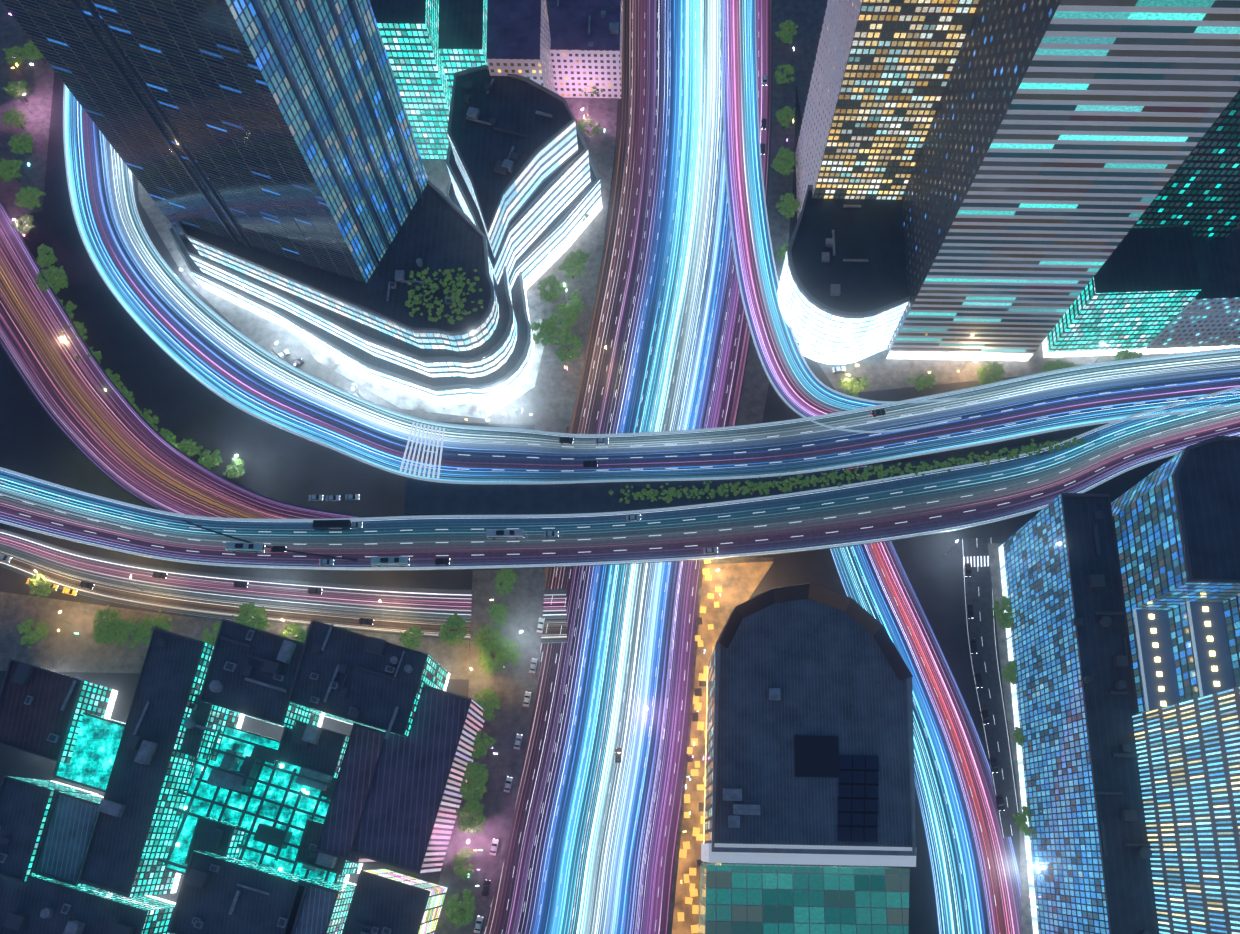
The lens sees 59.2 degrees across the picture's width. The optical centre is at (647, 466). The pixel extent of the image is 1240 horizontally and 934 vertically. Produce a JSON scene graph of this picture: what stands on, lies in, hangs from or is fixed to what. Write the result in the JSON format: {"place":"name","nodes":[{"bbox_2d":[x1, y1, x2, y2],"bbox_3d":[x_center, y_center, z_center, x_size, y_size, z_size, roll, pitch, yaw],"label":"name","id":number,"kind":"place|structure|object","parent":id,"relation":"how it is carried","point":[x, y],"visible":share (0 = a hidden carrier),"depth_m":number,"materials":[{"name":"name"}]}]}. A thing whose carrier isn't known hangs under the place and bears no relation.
{"place":"outdoors","nodes":[
{"label":"outdoors","id":0,"kind":"place"},
{"bbox_2d":[0,198,364,560],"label":"diagonal road","id":1,"kind":"structure","parent":0,"point":[115,437],"depth_m":354.60,"materials":[{"name":"asphalt"}]},
{"bbox_2d":[0,529,566,642],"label":"road","id":2,"kind":"structure","parent":0,"point":[398,610],"depth_m":345.38,"materials":[{"name":"grey asphalt"}]},
{"bbox_2d":[482,879,490,896],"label":"car","id":3,"kind":"object","parent":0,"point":[486,887],"visible":0.94,"depth_m":315.69,"materials":[{"name":"black metal"}]},
{"bbox_2d":[0,0,1173,933],"bbox_3d":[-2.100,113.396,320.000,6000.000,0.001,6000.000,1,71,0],"label":"ground","id":4,"kind":"structure","parent":0,"point":[180,402],"depth_m":358.99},
{"bbox_2d":[28,573,54,597],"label":"tree","id":5,"kind":"object","parent":4,"relation":"on","point":[41,582],"visible":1,"depth_m":338.30,"materials":[{"name":"green plant"}]},
{"bbox_2d":[158,428,176,444],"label":"tree","id":6,"kind":"object","parent":4,"relation":"on","point":[164,433],"visible":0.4,"depth_m":355.54,"materials":[{"name":"green plant"}]},
{"bbox_2d":[174,439,202,458],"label":"tree","id":7,"kind":"object","parent":4,"relation":"on","point":[184,446],"visible":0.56,"depth_m":353.35,"materials":[{"name":"green plant"}]},
{"bbox_2d":[198,449,222,469],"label":"tree","id":8,"kind":"object","parent":4,"relation":"on","point":[211,460],"visible":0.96,"depth_m":352.71,"materials":[{"name":"green plant"}]},
{"bbox_2d":[1,0,427,282],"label":"skyscraper","id":9,"kind":"structure","parent":4,"relation":"on","point":[283,128],"depth_m":281.70,"materials":[{"name":"blue glass"}]},
{"bbox_2d":[223,457,244,477],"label":"tree","id":10,"kind":"object","parent":4,"relation":"on","point":[236,471],"visible":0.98,"depth_m":353.35,"materials":[{"name":"green plant"}]},
{"bbox_2d":[0,619,484,933],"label":"lowrise cluster","id":11,"kind":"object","parent":4,"relation":"on","point":[233,822],"visible":1,"depth_m":300.89,"materials":[{"name":"teal"}]},
{"bbox_2d":[166,180,533,404],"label":"curved podium","id":12,"kind":"object","parent":4,"relation":"on","point":[431,310],"visible":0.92,"depth_m":345.83,"materials":[{"name":"concrete"}]},
{"bbox_2d":[292,319,543,418],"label":"lit podium pavement","id":13,"kind":"structure","parent":4,"relation":"on","point":[400,399],"depth_m":368.16,"materials":[{"name":"white concrete"}]},
{"bbox_2d":[531,318,559,345],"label":"tree","id":14,"kind":"object","parent":13,"relation":"on","point":[545,327],"visible":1,"depth_m":368.90,"materials":[{"name":"green plant"}]},
{"bbox_2d":[371,0,622,159],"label":"blocks","id":15,"kind":"structure","parent":4,"relation":"on","point":[569,48],"depth_m":361.45,"materials":[{"name":"teal glass"}]},
{"bbox_2d":[445,65,601,289],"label":"podium wing","id":16,"kind":"structure","parent":4,"relation":"on","point":[523,191],"depth_m":345.95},
{"bbox_2d":[0,0,1239,933],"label":"pavements","id":17,"kind":"structure","parent":4,"relation":"on","point":[63,648],"depth_m":365.20,"materials":[{"name":"grey concrete"}]},
{"bbox_2d":[0,157,23,182],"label":"tree","id":18,"kind":"object","parent":17,"relation":"on","point":[6,171],"visible":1,"depth_m":387.89,"materials":[{"name":"green plant"}]},
{"bbox_2d":[2,108,26,128],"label":"tree","id":19,"kind":"object","parent":17,"relation":"on","point":[9,116],"visible":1,"depth_m":397.61,"materials":[{"name":"green plant"}]},
{"bbox_2d":[1,81,30,101],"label":"tree","id":20,"kind":"object","parent":17,"relation":"on","point":[16,90],"visible":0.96,"depth_m":400.04,"materials":[{"name":"green plant"}]},
{"bbox_2d":[3,46,32,66],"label":"tree","id":21,"kind":"object","parent":17,"relation":"on","point":[18,59],"visible":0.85,"depth_m":406.93,"materials":[{"name":"green plant"}]},
{"bbox_2d":[7,133,33,154],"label":"tree","id":22,"kind":"object","parent":17,"relation":"on","point":[18,143],"visible":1,"depth_m":392.60,"materials":[{"name":"green plant"}]},
{"bbox_2d":[11,214,35,235],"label":"tree","id":23,"kind":"object","parent":17,"relation":"on","point":[27,219],"visible":0.98,"depth_m":382.11,"materials":[{"name":"green plant"}]},
{"bbox_2d":[13,185,45,209],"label":"tree","id":24,"kind":"object","parent":17,"relation":"on","point":[27,193],"visible":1,"depth_m":384.23,"materials":[{"name":"green plant"}]},
{"bbox_2d":[16,617,50,648],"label":"tree","id":25,"kind":"object","parent":17,"relation":"on","point":[33,636],"visible":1,"depth_m":335.71,"materials":[{"name":"green plant"}]},
{"bbox_2d":[23,40,45,63],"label":"tree","id":26,"kind":"object","parent":17,"relation":"on","point":[35,54],"visible":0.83,"depth_m":405.11,"materials":[{"name":"green plant"}]},
{"bbox_2d":[36,244,57,267],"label":"tree","id":27,"kind":"object","parent":17,"relation":"on","point":[43,259],"visible":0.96,"depth_m":377.03,"materials":[{"name":"green plant"}]},
{"bbox_2d":[35,264,68,293],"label":"tree","id":28,"kind":"object","parent":17,"relation":"on","point":[56,277],"visible":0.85,"depth_m":373.17,"materials":[{"name":"green plant"}]},
{"bbox_2d":[59,299,76,318],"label":"tree","id":29,"kind":"object","parent":17,"relation":"on","point":[70,307],"visible":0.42,"depth_m":372.22,"materials":[{"name":"green plant"}]},
{"bbox_2d":[60,321,87,340],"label":"tree","id":30,"kind":"object","parent":17,"relation":"on","point":[78,325],"visible":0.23,"depth_m":368.11,"materials":[{"name":"green plant"}]},
{"bbox_2d":[73,347,101,362],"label":"tree","id":31,"kind":"object","parent":17,"relation":"on","point":[96,354],"visible":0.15,"depth_m":363.69,"materials":[{"name":"green plant"}]},
{"bbox_2d":[92,605,120,639],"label":"tree","id":32,"kind":"object","parent":17,"relation":"on","point":[102,630],"visible":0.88,"depth_m":334.24,"materials":[{"name":"green plant"}]},
{"bbox_2d":[93,612,125,644],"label":"tree","id":33,"kind":"object","parent":17,"relation":"on","point":[111,637],"visible":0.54,"depth_m":334.56,"materials":[{"name":"green plant"}]},
{"bbox_2d":[100,368,125,387],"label":"tree","id":34,"kind":"object","parent":17,"relation":"on","point":[115,378],"visible":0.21,"depth_m":363.31,"materials":[{"name":"green plant"}]},
{"bbox_2d":[118,387,138,410],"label":"tree","id":35,"kind":"object","parent":17,"relation":"on","point":[127,394],"visible":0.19,"depth_m":359.56,"materials":[{"name":"green plant"}]},
{"bbox_2d":[113,616,145,648],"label":"tree","id":36,"kind":"object","parent":17,"relation":"on","point":[121,633],"visible":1,"depth_m":333.25,"materials":[{"name":"green plant"}]},
{"bbox_2d":[138,408,158,430],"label":"tree","id":37,"kind":"object","parent":17,"relation":"on","point":[151,421],"visible":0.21,"depth_m":357.45,"materials":[{"name":"green plant"}]},
{"bbox_2d":[138,609,172,643],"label":"tree","id":38,"kind":"object","parent":17,"relation":"on","point":[159,621],"visible":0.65,"depth_m":335.08,"materials":[{"name":"green plant"}]},
{"bbox_2d":[199,620,221,645],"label":"tree","id":39,"kind":"object","parent":17,"relation":"on","point":[209,639],"visible":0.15,"depth_m":334.06,"materials":[{"name":"green plant"}]},
{"bbox_2d":[232,603,270,630],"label":"tree","id":40,"kind":"object","parent":17,"relation":"on","point":[258,614],"visible":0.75,"depth_m":337.13,"materials":[{"name":"green plant"}]},
{"bbox_2d":[279,623,306,642],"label":"tree","id":41,"kind":"object","parent":17,"relation":"on","point":[292,629],"visible":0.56,"depth_m":335.07,"materials":[{"name":"green plant"}]},
{"bbox_2d":[399,626,423,648],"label":"tree","id":42,"kind":"object","parent":17,"relation":"on","point":[408,640],"visible":0.98,"depth_m":334.34,"materials":[{"name":"green plant"}]},
{"bbox_2d":[438,612,468,645],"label":"tree","id":43,"kind":"object","parent":17,"relation":"on","point":[448,637],"visible":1,"depth_m":333.72,"materials":[{"name":"green plant"}]},
{"bbox_2d":[471,623,505,654],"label":"tree","id":44,"kind":"object","parent":17,"relation":"on","point":[492,635],"visible":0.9,"depth_m":335.22,"materials":[{"name":"green plant"}]},
{"bbox_2d":[494,569,517,595],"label":"tree","id":45,"kind":"object","parent":17,"relation":"on","point":[505,577],"visible":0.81,"depth_m":338.57,"materials":[{"name":"green plant"}]},
{"bbox_2d":[8,13,1037,906],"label":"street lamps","id":46,"kind":"object","parent":17,"relation":"on","point":[442,405],"visible":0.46,"depth_m":364.37,"materials":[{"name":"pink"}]},
{"bbox_2d":[538,274,567,302],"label":"tree","id":47,"kind":"object","parent":17,"relation":"on","point":[551,294],"visible":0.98,"depth_m":372.46,"materials":[{"name":"green plant"}]},
{"bbox_2d":[837,373,868,396],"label":"tree","id":48,"kind":"object","parent":17,"relation":"on","point":[862,385],"visible":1,"depth_m":361.88,"materials":[{"name":"green plant"}]},
{"bbox_2d":[991,596,1013,628],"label":"tree","id":49,"kind":"object","parent":17,"relation":"on","point":[1005,620],"visible":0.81,"depth_m":335.75,"materials":[{"name":"green plant"}]},
{"bbox_2d":[1002,659,1017,684],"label":"tree","id":50,"kind":"object","parent":17,"relation":"on","point":[1010,673],"visible":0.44,"depth_m":331.26,"materials":[{"name":"green plant"}]},
{"bbox_2d":[1012,727,1023,745],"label":"tree","id":51,"kind":"object","parent":17,"relation":"on","point":[1019,736],"visible":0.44,"depth_m":324.27,"materials":[{"name":"green plant"}]},
{"bbox_2d":[1012,806,1032,836],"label":"tree","id":52,"kind":"object","parent":17,"relation":"on","point":[1021,821],"visible":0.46,"depth_m":316.74,"materials":[{"name":"green plant"}]},
{"bbox_2d":[672,561,773,933],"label":"sidewalk","id":53,"kind":"structure","parent":4,"relation":"on","point":[738,583],"depth_m":335.34,"materials":[{"name":"concrete"}]},
{"bbox_2d":[677,560,721,932],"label":"market stalls","id":54,"kind":"object","parent":53,"relation":"on","point":[696,831],"visible":0.92,"depth_m":325.71,"materials":[{"name":"yellow"}]},
{"bbox_2d":[699,843,915,933],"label":"building","id":55,"kind":"structure","parent":4,"relation":"on","point":[758,893],"depth_m":281.86,"materials":[{"name":"teal glass"}]},
{"bbox_2d":[703,583,915,855],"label":"arched hall","id":56,"kind":"structure","parent":4,"relation":"on","point":[809,725],"depth_m":288.89,"materials":[{"name":"stone"}]},
{"bbox_2d":[721,0,960,432],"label":"ramp to upper deck","id":57,"kind":"structure","parent":4,"relation":"on","point":[801,389],"depth_m":382.17,"materials":[{"name":"asphalt"}]},
{"bbox_2d":[777,185,909,364],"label":"building","id":58,"kind":"structure","parent":4,"relation":"on","point":[843,296],"depth_m":347.33,"materials":[{"name":"concrete"}]},
{"bbox_2d":[795,0,980,220],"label":"building","id":59,"kind":"structure","parent":4,"relation":"on","point":[882,73],"depth_m":309.48,"materials":[{"name":"glass"}]},
{"bbox_2d":[907,373,935,390],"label":"tree","id":60,"kind":"object","parent":4,"relation":"on","point":[927,381],"visible":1,"depth_m":362.86,"materials":[{"name":"green plant"}]},
{"bbox_2d":[977,360,1004,384],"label":"tree","id":61,"kind":"object","parent":4,"relation":"on","point":[996,370],"visible":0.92,"depth_m":361.12,"materials":[{"name":"green plant"}]},
{"bbox_2d":[1042,359,1074,371],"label":"tree","id":62,"kind":"object","parent":4,"relation":"on","point":[1054,365],"visible":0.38,"depth_m":362.86,"materials":[{"name":"green plant"}]},
{"bbox_2d":[886,0,1239,360],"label":"banded tower","id":63,"kind":"structure","parent":4,"relation":"on","point":[1063,138],"depth_m":269.57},
{"bbox_2d":[998,436,1239,933],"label":"building","id":64,"kind":"structure","parent":4,"relation":"on","point":[1125,606],"depth_m":279.22,"materials":[{"name":"blue glass"}]},
{"bbox_2d":[1132,686,1239,933],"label":"building","id":65,"kind":"structure","parent":64,"relation":"attached to","point":[1188,751],"depth_m":245.58,"materials":[{"name":"blue glass"}]},
{"bbox_2d":[1111,349,1142,360],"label":"tree","id":66,"kind":"object","parent":4,"relation":"on","point":[1123,354],"visible":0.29,"depth_m":363.67,"materials":[{"name":"green plant"}]},
{"bbox_2d":[1042,226,1239,357],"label":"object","id":67,"kind":"structure","parent":4,"relation":"on","point":[1159,290],"depth_m":340.02,"materials":[{"name":"teal glass"}]},
{"bbox_2d":[1132,90,1239,236],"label":"dark tower","id":68,"kind":"structure","parent":4,"relation":"on","point":[1199,192],"depth_m":318.21,"materials":[{"name":"teal"}]},
{"bbox_2d":[434,0,795,933],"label":"avenue pavement","id":69,"kind":"structure","parent":0,"point":[554,408],"depth_m":369.26,"materials":[{"name":"grey concrete"}]},
{"bbox_2d":[444,889,475,928],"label":"tree","id":70,"kind":"object","parent":69,"relation":"on","point":[466,906],"visible":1,"depth_m":309.27,"materials":[{"name":"green plant"}]},
{"bbox_2d":[453,847,474,880],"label":"tree","id":71,"kind":"object","parent":69,"relation":"on","point":[459,869],"visible":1,"depth_m":313.16,"materials":[{"name":"green plant"}]},
{"bbox_2d":[456,799,486,833],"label":"tree","id":72,"kind":"object","parent":69,"relation":"on","point":[467,812],"visible":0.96,"depth_m":316.90,"materials":[{"name":"green plant"}]},
{"bbox_2d":[460,761,487,803],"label":"tree","id":73,"kind":"object","parent":69,"relation":"on","point":[477,789],"visible":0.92,"depth_m":318.24,"materials":[{"name":"green plant"}]},
{"bbox_2d":[471,730,496,758],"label":"tree","id":74,"kind":"object","parent":69,"relation":"on","point":[480,746],"visible":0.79,"depth_m":323.54,"materials":[{"name":"green plant"}]},
{"bbox_2d":[473,687,500,720],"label":"tree","id":75,"kind":"object","parent":69,"relation":"on","point":[489,703],"visible":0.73,"depth_m":326.96,"materials":[{"name":"green plant"}]},
{"bbox_2d":[478,639,508,675],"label":"tree","id":76,"kind":"object","parent":69,"relation":"on","point":[485,659],"visible":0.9,"depth_m":332.19,"materials":[{"name":"green plant"}]},
{"bbox_2d":[486,602,509,626],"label":"tree","id":77,"kind":"object","parent":69,"relation":"on","point":[498,613],"visible":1,"depth_m":334.84,"materials":[{"name":"green plant"}]},
{"bbox_2d":[498,639,520,666],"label":"tree","id":78,"kind":"object","parent":69,"relation":"on","point":[511,655],"visible":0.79,"depth_m":331.99,"materials":[{"name":"green plant"}]},
{"bbox_2d":[550,302,578,335],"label":"tree","id":79,"kind":"object","parent":69,"relation":"on","point":[566,323],"visible":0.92,"depth_m":370.14,"materials":[{"name":"green plant"}]},
{"bbox_2d":[554,331,582,361],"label":"tree","id":80,"kind":"object","parent":69,"relation":"on","point":[575,342],"visible":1,"depth_m":365.98,"materials":[{"name":"green plant"}]},
{"bbox_2d":[558,257,583,279],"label":"tree","id":81,"kind":"object","parent":69,"relation":"on","point":[569,268],"visible":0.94,"depth_m":374.91,"materials":[{"name":"green plant"}]},
{"bbox_2d":[564,289,584,313],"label":"tree","id":82,"kind":"object","parent":69,"relation":"on","point":[575,303],"visible":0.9,"depth_m":372.32,"materials":[{"name":"green plant"}]},
{"bbox_2d":[566,249,589,273],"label":"tree","id":83,"kind":"object","parent":69,"relation":"on","point":[579,256],"visible":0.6,"depth_m":377.81,"materials":[{"name":"green plant"}]},
{"bbox_2d":[577,117,600,137],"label":"tree","id":84,"kind":"object","parent":69,"relation":"on","point":[582,124],"visible":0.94,"depth_m":395.83,"materials":[{"name":"green plant"}]},
{"bbox_2d":[776,242,788,260],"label":"tree","id":85,"kind":"object","parent":69,"relation":"on","point":[782,254],"visible":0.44,"depth_m":379.90,"materials":[{"name":"green plant"}]},
{"bbox_2d":[770,146,797,175],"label":"tree","id":86,"kind":"object","parent":69,"relation":"on","point":[783,166],"visible":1,"depth_m":390.45,"materials":[{"name":"green plant"}]},
{"bbox_2d":[774,64,794,84],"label":"tree","id":87,"kind":"object","parent":69,"relation":"on","point":[782,78],"visible":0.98,"depth_m":403.71,"materials":[{"name":"green plant"}]},
{"bbox_2d":[775,105,795,128],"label":"tree","id":88,"kind":"object","parent":69,"relation":"on","point":[783,114],"visible":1,"depth_m":396.74,"materials":[{"name":"green plant"}]},
{"bbox_2d":[775,20,798,43],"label":"tree","id":89,"kind":"object","parent":69,"relation":"on","point":[785,34],"visible":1,"depth_m":410.29,"materials":[{"name":"green plant"}]},
{"bbox_2d":[775,193,799,218],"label":"tree","id":90,"kind":"object","parent":69,"relation":"on","point":[791,205],"visible":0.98,"depth_m":383.19,"materials":[{"name":"green plant"}]},
{"bbox_2d":[0,386,1239,570],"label":"elevated road","id":91,"kind":"structure","parent":0,"point":[898,508],"depth_m":339.73,"materials":[{"name":"grey asphalt"}]},
{"bbox_2d":[225,542,264,552],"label":"bus","id":92,"kind":"object","parent":91,"relation":"on","point":[245,547],"visible":0.98,"depth_m":334.14,"materials":[{"name":"white"}]},
{"bbox_2d":[313,520,350,529],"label":"bus","id":93,"kind":"object","parent":91,"relation":"on","point":[331,524],"visible":0.94,"depth_m":336.47,"materials":[{"name":"black metal"}]},
{"bbox_2d":[371,556,409,566],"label":"bus","id":94,"kind":"object","parent":91,"relation":"on","point":[402,561],"visible":1,"depth_m":332.59,"materials":[{"name":"white"}]},
{"bbox_2d":[487,529,523,539],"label":"bus","id":95,"kind":"object","parent":91,"relation":"on","point":[493,534],"visible":1,"depth_m":335.51,"materials":[{"name":"white"}]},
{"bbox_2d":[404,431,1099,514],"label":"median strip","id":96,"kind":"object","parent":91,"relation":"on","point":[422,497],"depth_m":342.83,"materials":[{"name":"concrete"}]},
{"bbox_2d":[608,436,1084,503],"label":"median shrubs","id":97,"kind":"object","parent":96,"relation":"on","point":[721,490],"visible":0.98,"depth_m":343.60,"materials":[{"name":"green plant"}]},
{"bbox_2d":[482,0,770,933],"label":"avenue road","id":98,"kind":"structure","parent":0,"point":[592,838],"depth_m":348.17,"materials":[{"name":"asphalt"}]},
{"bbox_2d":[474,916,483,932],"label":"car","id":99,"kind":"object","parent":98,"relation":"on","point":[478,924],"visible":0.98,"depth_m":312.36,"materials":[{"name":"white metal"}]},
{"bbox_2d":[63,84,1239,483],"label":"elevated road","id":100,"kind":"structure","parent":0,"point":[175,318],"depth_m":352.35,"materials":[{"name":"asphalt"}]},
{"bbox_2d":[830,466,1020,933],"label":"highway ramp","id":101,"kind":"structure","parent":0,"point":[975,871],"depth_m":327.53,"materials":[{"name":"asphalt"}]},
{"bbox_2d":[961,537,1019,837],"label":"side street","id":102,"kind":"structure","parent":0,"point":[981,624],"depth_m":337.68,"materials":[{"name":"black asphalt"}]},
{"bbox_2d":[996,795,1004,810],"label":"car","id":103,"kind":"object","parent":102,"relation":"on","point":[1000,802],"visible":1,"depth_m":323.46,"materials":[{"name":"black metal"}]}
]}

